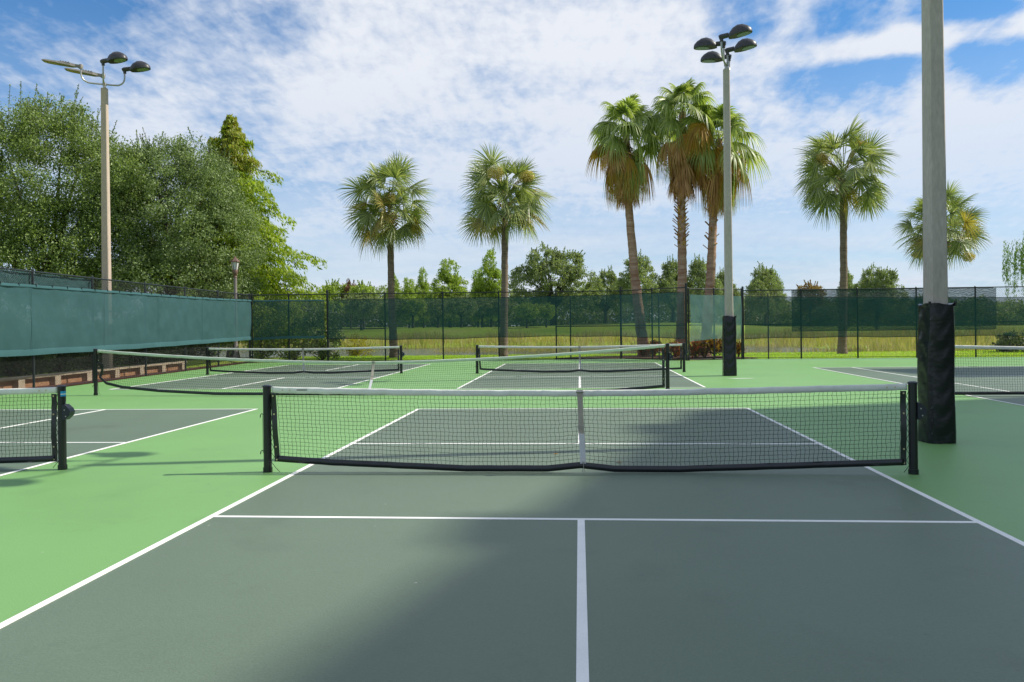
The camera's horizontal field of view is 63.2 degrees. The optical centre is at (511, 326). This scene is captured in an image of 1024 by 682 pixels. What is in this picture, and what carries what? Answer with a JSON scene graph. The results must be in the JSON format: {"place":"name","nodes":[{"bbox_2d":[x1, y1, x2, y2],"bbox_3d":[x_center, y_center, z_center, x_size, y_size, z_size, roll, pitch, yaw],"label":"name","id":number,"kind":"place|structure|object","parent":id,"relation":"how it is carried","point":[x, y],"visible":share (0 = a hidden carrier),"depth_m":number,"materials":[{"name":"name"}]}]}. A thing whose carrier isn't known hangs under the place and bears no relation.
{"place":"outdoors","nodes":[
{"label":"outdoors","id":0,"kind":"place"},
{"bbox_2d":[0,323,1023,386],"bbox_3d":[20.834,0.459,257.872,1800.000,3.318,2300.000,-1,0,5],"label":"ground","id":1,"kind":"structure","parent":0,"point":[201,361],"depth_m":43.35,"materials":[{"name":"green plant"}]},
{"bbox_2d":[0,354,56,376],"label":"hedge bush","id":2,"kind":"object","parent":1,"relation":"on","point":[21,364],"visible":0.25,"depth_m":24.51,"materials":[{"name":"green plant"}]},
{"bbox_2d":[30,352,101,371],"bbox_3d":[-14.761,0.510,27.233,2.378,2.578,3.370,-1,0,36],"label":"hedge bush","id":3,"kind":"object","parent":1,"relation":"on","point":[70,365],"visible":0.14,"depth_m":27.00,"materials":[{"name":"green plant"}]},
{"bbox_2d":[0,81,174,292],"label":"oak tree","id":4,"kind":"object","parent":1,"relation":"on","point":[34,230],"visible":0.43,"depth_m":40.35,"materials":[{"name":"green plant"}]},
{"bbox_2d":[0,361,186,388],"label":"retaining wall","id":5,"kind":"structure","parent":1,"relation":"on","point":[165,364],"depth_m":24.98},
{"bbox_2d":[41,51,150,367],"bbox_3d":[-13.644,-3.694,27.438,3.249,10.467,1.192,-1,0,-3],"label":"light pole","id":6,"kind":"object","parent":1,"relation":"on","point":[116,57],"visible":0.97,"depth_m":27.61,"materials":[{"name":"beige concrete"}]},
{"bbox_2d":[70,349,130,368],"bbox_3d":[-14.770,0.715,29.698,2.378,2.036,3.370,-1,0,-39],"label":"hedge bush","id":7,"kind":"object","parent":1,"relation":"on","point":[119,363],"visible":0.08,"depth_m":29.18,"materials":[{"name":"green plant"}]},
{"bbox_2d":[0,267,250,388],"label":"chain link fence","id":8,"kind":"object","parent":1,"relation":"on","point":[91,278],"visible":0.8,"depth_m":25.66,"materials":[{"name":"black metal"}]},
{"bbox_2d":[0,269,90,288],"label":"windscreen","id":9,"kind":"object","parent":8,"relation":"attached to","point":[70,282],"visible":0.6,"depth_m":22.26,"materials":[{"name":"fabric"}]},
{"bbox_2d":[0,281,251,356],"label":"windscreen","id":10,"kind":"object","parent":8,"relation":"attached to","point":[35,319],"visible":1,"depth_m":25.25,"materials":[{"name":"fabric"}]},
{"bbox_2d":[30,361,252,387],"bbox_3d":[-11.994,1.661,27.067,3.500,0.002,24.600,-1,0,5],"label":"mulch strip","id":11,"kind":"object","parent":1,"relation":"on","point":[80,382],"visible":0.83,"depth_m":27.07,"materials":[{"name":"brown"}]},
{"bbox_2d":[113,347,173,365],"bbox_3d":[-14.768,0.612,32.015,3.370,2.307,2.378,-1,0,-23],"label":"hedge bush","id":12,"kind":"object","parent":1,"relation":"on","point":[152,351],"visible":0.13,"depth_m":31.86,"materials":[{"name":"green plant"}]},
{"bbox_2d":[143,345,183,362],"bbox_3d":[-14.619,0.508,34.306,2.378,2.578,3.370,-1,0,-8],"label":"hedge bush","id":13,"kind":"object","parent":1,"relation":"on","point":[174,351],"visible":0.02,"depth_m":34.21,"materials":[{"name":"green plant"}]},
{"bbox_2d":[65,127,277,299],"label":"oak tree","id":14,"kind":"object","parent":1,"relation":"on","point":[184,168],"visible":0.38,"depth_m":41.23,"materials":[{"name":"green plant"}]},
{"bbox_2d":[178,342,222,359],"bbox_3d":[-14.387,0.710,36.931,3.370,2.036,2.378,-1,0,8],"label":"hedge bush","id":15,"kind":"object","parent":1,"relation":"on","point":[200,345],"visible":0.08,"depth_m":36.82,"materials":[{"name":"green plant"}]},
{"bbox_2d":[230,256,239,357],"bbox_3d":[-13.284,-0.824,40.011,0.449,5.120,0.458,-1,0,5],"label":"lantern post","id":16,"kind":"object","parent":1,"relation":"on","point":[234,261],"visible":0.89,"depth_m":39.94,"materials":[{"name":"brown metal"}]},
{"bbox_2d":[146,114,340,357],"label":"cypress tree","id":17,"kind":"object","parent":1,"relation":"on","point":[234,137],"visible":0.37,"depth_m":45.93,"materials":[{"name":"green plant"}]},
{"bbox_2d":[242,296,279,358],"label":"tall bush","id":18,"kind":"object","parent":1,"relation":"on","point":[259,354],"visible":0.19,"depth_m":40.48,"materials":[{"name":"green plant"}]},
{"bbox_2d":[265,339,308,359],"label":"tall bush","id":19,"kind":"object","parent":1,"relation":"on","point":[285,345],"visible":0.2,"depth_m":40.30,"materials":[{"name":"green plant"}]},
{"bbox_2d":[299,300,344,360],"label":"tall bush","id":20,"kind":"object","parent":1,"relation":"on","point":[318,343],"visible":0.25,"depth_m":40.32,"materials":[{"name":"green plant"}]},
{"bbox_2d":[317,278,346,299],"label":"tree","id":21,"kind":"object","parent":1,"relation":"on","point":[333,288],"visible":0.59,"depth_m":149.08,"materials":[{"name":"green plant"}]},
{"bbox_2d":[341,278,355,299],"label":"tree","id":22,"kind":"object","parent":1,"relation":"on","point":[347,288],"visible":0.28,"depth_m":149.34,"materials":[{"name":"brown plant"}]},
{"bbox_2d":[340,339,374,355],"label":"flowering bush","id":23,"kind":"object","parent":1,"relation":"on","point":[357,350],"visible":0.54,"depth_m":49.88,"materials":[{"name":"yellow plant"}]},
{"bbox_2d":[340,287,382,299],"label":"tree","id":24,"kind":"object","parent":1,"relation":"on","point":[362,295],"visible":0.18,"depth_m":105.04,"materials":[{"name":"green plant"}]},
{"bbox_2d":[347,280,378,296],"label":"tree","id":25,"kind":"object","parent":1,"relation":"on","point":[359,287],"visible":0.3,"depth_m":144.59,"materials":[{"name":"green plant"}]},
{"bbox_2d":[338,150,436,357],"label":"sabal palm","id":26,"kind":"object","parent":1,"relation":"on","point":[379,204],"visible":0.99,"depth_m":43.22,"materials":[{"name":"green plant"}]},
{"bbox_2d":[383,275,403,298],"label":"tree","id":27,"kind":"object","parent":1,"relation":"on","point":[396,285],"visible":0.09,"depth_m":141.34,"materials":[{"name":"green plant"}]},
{"bbox_2d":[400,277,416,297],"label":"tree","id":28,"kind":"object","parent":1,"relation":"on","point":[406,287],"visible":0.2,"depth_m":140.12,"materials":[{"name":"green plant"}]},
{"bbox_2d":[399,294,420,298],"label":"tree","id":29,"kind":"object","parent":1,"relation":"on","point":[410,296],"visible":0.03,"depth_m":114.77,"materials":[{"name":"green plant"}]},
{"bbox_2d":[414,267,431,297],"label":"tree","id":30,"kind":"object","parent":1,"relation":"on","point":[425,286],"visible":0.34,"depth_m":144.55,"materials":[{"name":"green plant"}]},
{"bbox_2d":[425,257,469,297],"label":"tree","id":31,"kind":"object","parent":1,"relation":"on","point":[453,282],"visible":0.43,"depth_m":128.93,"materials":[{"name":"green plant"}]},
{"bbox_2d":[448,293,471,297],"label":"tree","id":32,"kind":"object","parent":1,"relation":"on","point":[465,296],"visible":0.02,"depth_m":114.94,"materials":[{"name":"green plant"}]},
{"bbox_2d":[251,283,687,360],"bbox_3d":[-2.092,-0.058,37.952,19.669,3.340,2.508,-1,0,9],"label":"chain link fence","id":33,"kind":"object","parent":1,"relation":"on","point":[620,290],"visible":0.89,"depth_m":38.14,"materials":[{"name":"black metal"}]},
{"bbox_2d":[253,300,324,340],"bbox_3d":[-10.228,-0.288,38.114,3.287,1.860,0.116,-1,0,2],"label":"windscreen","id":34,"kind":"object","parent":33,"relation":"attached to","point":[288,319],"visible":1,"depth_m":38.11,"materials":[{"name":"fabric"}]},
{"bbox_2d":[328,292,684,339],"bbox_3d":[-0.352,-0.383,37.755,15.992,2.025,2.275,-1,0,11],"label":"windscreen","id":35,"kind":"object","parent":33,"relation":"attached to","point":[651,315],"visible":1,"depth_m":38.01,"materials":[{"name":"fabric"}]},
{"bbox_2d":[164,279,774,327],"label":"treeline","id":36,"kind":"object","parent":1,"relation":"on","point":[379,289],"visible":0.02,"depth_m":180.16,"materials":[{"name":"green plant"}]},
{"bbox_2d":[468,268,482,296],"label":"tree","id":37,"kind":"object","parent":1,"relation":"on","point":[476,272],"visible":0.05,"depth_m":139.51,"materials":[{"name":"green plant"}]},
{"bbox_2d":[471,247,501,296],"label":"tree","id":38,"kind":"object","parent":1,"relation":"on","point":[489,284],"visible":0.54,"depth_m":134.13,"materials":[{"name":"green plant"}]},
{"bbox_2d":[456,142,555,356],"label":"sabal palm","id":39,"kind":"object","parent":1,"relation":"on","point":[526,198],"visible":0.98,"depth_m":42.65,"materials":[{"name":"green plant"}]},
{"bbox_2d":[0,357,1023,622],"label":"court surface","id":40,"kind":"object","parent":1,"relation":"on","point":[82,517],"visible":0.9,"depth_m":10.38,"materials":[{"name":"green plastic"}]},
{"bbox_2d":[92,343,672,394],"bbox_3d":[-3.215,1.018,19.066,13.707,1.112,0.635,-1,0,5],"label":"tennis net","id":41,"kind":"object","parent":40,"relation":"on","point":[669,356],"visible":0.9,"depth_m":19.19,"materials":[{"name":"black fabric"}]},
{"bbox_2d":[0,363,1023,681],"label":"playing areas","id":42,"kind":"object","parent":40,"relation":"on","point":[226,597],"visible":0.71,"depth_m":5.22,"materials":[{"name":"grey plastic"}]},
{"bbox_2d":[0,385,74,469],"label":"pickleball net","id":43,"kind":"object","parent":42,"relation":"on","point":[65,412],"visible":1,"depth_m":9.27,"materials":[{"name":"black fabric"}]},
{"bbox_2d":[205,345,404,374],"bbox_3d":[-7.028,1.148,28.119,6.913,0.937,0.103,-1,0,5],"label":"pickleball net","id":44,"kind":"object","parent":42,"relation":"on","point":[208,363],"visible":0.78,"depth_m":28.10,"materials":[{"name":"black fabric"}]},
{"bbox_2d":[0,363,1023,681],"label":"court lines","id":45,"kind":"object","parent":42,"relation":"on","point":[582,665],"visible":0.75,"depth_m":6.54,"materials":[{"name":"white paint"}]},
{"bbox_2d":[475,343,687,372],"bbox_3d":[2.217,1.046,27.071,6.913,0.937,0.103,-1,0,5],"label":"pickleball net","id":46,"kind":"object","parent":42,"relation":"on","point":[685,352],"visible":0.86,"depth_m":27.07,"materials":[{"name":"black fabric"}]},
{"bbox_2d":[260,381,926,474],"bbox_3d":[0.732,1.062,8.681,6.913,0.937,0.103,-1,0,5],"label":"pickleball net","id":47,"kind":"object","parent":42,"relation":"on","point":[917,410],"visible":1,"depth_m":8.66,"materials":[{"name":"black fabric"}]},
{"bbox_2d":[955,345,1023,394],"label":"tennis net","id":48,"kind":"object","parent":42,"relation":"on","point":[1002,392],"visible":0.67,"depth_m":16.98,"materials":[{"name":"black fabric"}]},
{"bbox_2d":[694,24,756,375],"bbox_3d":[6.387,-3.551,24.721,1.749,10.037,2.311,-1,0,22],"label":"light pole","id":49,"kind":"object","parent":40,"relation":"on","point":[729,364],"visible":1,"depth_m":24.57,"materials":[{"name":"concrete"}]},
{"bbox_2d":[917,0,956,443],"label":"light pole","id":50,"kind":"object","parent":40,"relation":"on","point":[936,365],"visible":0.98,"depth_m":10.54,"materials":[{"name":"concrete"}]},
{"bbox_2d":[508,241,604,296],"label":"tree","id":51,"kind":"object","parent":1,"relation":"on","point":[537,272],"visible":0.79,"depth_m":123.53,"materials":[{"name":"green plant"}]},
{"bbox_2d":[581,265,618,294],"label":"tree","id":52,"kind":"object","parent":1,"relation":"on","point":[609,275],"visible":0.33,"depth_m":129.08,"materials":[{"name":"green plant"}]},
{"bbox_2d":[199,332,1023,352],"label":"reeds","id":53,"kind":"object","parent":1,"relation":"on","point":[901,340],"visible":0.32,"depth_m":71.98,"materials":[{"name":"plant"}]},
{"bbox_2d":[611,249,660,293],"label":"tree","id":54,"kind":"object","parent":1,"relation":"on","point":[623,281],"visible":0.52,"depth_m":118.16,"materials":[{"name":"green plant"}]},
{"bbox_2d":[568,355,754,358],"bbox_3d":[6.625,1.460,39.209,9.378,0.070,4.203,-1,0,5],"label":"mulch bed","id":55,"kind":"object","parent":1,"relation":"on","point":[628,357],"visible":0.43,"depth_m":38.44,"materials":[{"name":"brown wood"}]},
{"bbox_2d":[584,93,669,355],"bbox_3d":[5.600,-4.782,40.001,4.181,12.815,4.234,-1,0,5],"label":"fan palm","id":56,"kind":"object","parent":55,"relation":"on","point":[626,171],"visible":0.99,"depth_m":39.67,"materials":[{"name":"green plant"}]},
{"bbox_2d":[638,344,646,355],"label":"croton shrub","id":57,"kind":"object","parent":55,"relation":"on","point":[642,351],"visible":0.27,"depth_m":39.40,"materials":[{"name":"red plant"}]},
{"bbox_2d":[647,340,661,355],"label":"croton shrub","id":58,"kind":"object","parent":55,"relation":"on","point":[655,342],"visible":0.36,"depth_m":39.12,"materials":[{"name":"red plant"}]},
{"bbox_2d":[668,340,682,356],"bbox_3d":[7.491,1.074,38.229,0.840,0.899,0.656,-1,0,34],"label":"croton shrub","id":59,"kind":"object","parent":55,"relation":"on","point":[672,351],"visible":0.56,"depth_m":38.15,"materials":[{"name":"red plant"}]},
{"bbox_2d":[643,78,720,355],"bbox_3d":[8.103,-5.133,39.781,3.868,13.463,4.240,-1,0,5],"label":"fan palm","id":60,"kind":"object","parent":55,"relation":"on","point":[680,143],"visible":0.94,"depth_m":39.29,"materials":[{"name":"green plant"}]},
{"bbox_2d":[690,340,703,357],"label":"croton shrub","id":61,"kind":"object","parent":55,"relation":"on","point":[694,348],"visible":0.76,"depth_m":37.33,"materials":[{"name":"red plant"}]},
{"bbox_2d":[698,340,712,359],"bbox_3d":[8.661,0.907,37.496,1.023,1.210,1.202,-1,0,-32],"label":"croton shrub","id":62,"kind":"object","parent":55,"relation":"on","point":[704,349],"visible":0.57,"depth_m":37.27,"materials":[{"name":"brown plant"}]},
{"bbox_2d":[704,339,721,357],"bbox_3d":[9.089,0.836,37.500,1.366,1.375,1.162,-1,0,-40],"label":"croton shrub","id":63,"kind":"object","parent":55,"relation":"on","point":[716,346],"visible":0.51,"depth_m":37.20,"materials":[{"name":"brown plant"}]},
{"bbox_2d":[686,104,771,355],"bbox_3d":[9.974,-4.543,39.810,4.231,12.242,3.981,-1,0,-43],"label":"fan palm","id":64,"kind":"object","parent":55,"relation":"on","point":[711,190],"visible":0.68,"depth_m":39.35,"materials":[{"name":"green plant"}]},
{"bbox_2d":[736,341,746,355],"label":"croton shrub","id":65,"kind":"object","parent":55,"relation":"on","point":[738,350],"visible":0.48,"depth_m":37.80,"materials":[{"name":"brown plant"}]},
{"bbox_2d":[657,254,689,296],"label":"tree","id":66,"kind":"object","parent":1,"relation":"on","point":[670,272],"visible":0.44,"depth_m":118.85,"materials":[{"name":"green plant"}]},
{"bbox_2d":[687,253,722,306],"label":"tree","id":67,"kind":"object","parent":1,"relation":"on","point":[697,274],"visible":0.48,"depth_m":119.14,"materials":[{"name":"green plant"}]},
{"bbox_2d":[687,287,742,360],"bbox_3d":[8.726,-0.083,35.691,2.725,3.150,0.084,-1,0,-20],"label":"chain link fence","id":68,"kind":"object","parent":1,"relation":"on","point":[714,340],"visible":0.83,"depth_m":35.54,"materials":[{"name":"black metal"}]},
{"bbox_2d":[690,294,741,341],"bbox_3d":[8.725,-0.358,35.577,2.569,2.000,0.058,-1,0,-20],"label":"windscreen","id":69,"kind":"object","parent":68,"relation":"attached to","point":[707,312],"visible":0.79,"depth_m":35.47,"materials":[{"name":"green fabric"}]},
{"bbox_2d":[715,267,740,295],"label":"tree","id":70,"kind":"object","parent":1,"relation":"on","point":[721,275],"visible":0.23,"depth_m":124.38,"materials":[{"name":"green plant"}]},
{"bbox_2d":[744,261,786,302],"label":"tree","id":71,"kind":"object","parent":1,"relation":"on","point":[762,280],"visible":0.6,"depth_m":118.35,"materials":[{"name":"green plant"}]},
{"bbox_2d":[796,280,824,288],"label":"tree","id":72,"kind":"object","parent":1,"relation":"on","point":[810,286],"visible":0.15,"depth_m":159.03,"materials":[{"name":"orange plant"}]},
{"bbox_2d":[837,270,853,288],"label":"tree","id":73,"kind":"object","parent":1,"relation":"on","point":[850,284],"visible":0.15,"depth_m":149.51,"materials":[{"name":"green plant"}]},
{"bbox_2d":[792,114,900,353],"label":"sabal palm","id":74,"kind":"object","parent":1,"relation":"on","point":[819,196],"visible":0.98,"depth_m":41.76,"materials":[{"name":"green plant"}]},
{"bbox_2d":[852,262,904,288],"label":"tree","id":75,"kind":"object","parent":1,"relation":"on","point":[878,280],"visible":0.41,"depth_m":124.04,"materials":[{"name":"green plant"}]},
{"bbox_2d":[741,286,1023,358],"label":"chain link fence","id":76,"kind":"object","parent":1,"relation":"on","point":[858,338],"visible":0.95,"depth_m":36.00,"materials":[{"name":"black metal"}]},
{"bbox_2d":[744,296,1023,338],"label":"windscreen","id":77,"kind":"object","parent":76,"relation":"attached to","point":[800,317],"visible":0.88,"depth_m":35.89,"materials":[{"name":"fabric"}]},
{"bbox_2d":[791,288,995,296],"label":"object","id":78,"kind":"object","parent":76,"relation":"attached to","point":[907,292],"visible":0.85,"depth_m":36.01,"materials":[{"name":"fabric"}]},
{"bbox_2d":[892,180,991,270],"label":"sabal palm","id":79,"kind":"object","parent":1,"relation":"on","point":[960,242],"visible":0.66,"depth_m":49.20,"materials":[{"name":"green plant"}]},
{"bbox_2d":[990,336,1023,351],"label":"shrub","id":80,"kind":"object","parent":1,"relation":"on","point":[1009,342],"visible":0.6,"depth_m":42.06,"materials":[{"name":"green plant"}]},
{"bbox_2d":[1002,231,1023,296],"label":"weeping tree","id":81,"kind":"object","parent":1,"relation":"on","point":[1015,259],"visible":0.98,"depth_m":69.36,"materials":[{"name":"green plant"}]},
{"bbox_2d":[0,0,1023,309],"label":"sky","id":82,"kind":"structure","parent":0,"point":[322,90],"materials":[{"name":"blue"}]},
{"bbox_2d":[265,350,1023,362],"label":"grass","id":83,"kind":"structure","parent":0,"point":[776,355],"depth_m":41.77,"materials":[{"name":"green plant"}]}
]}

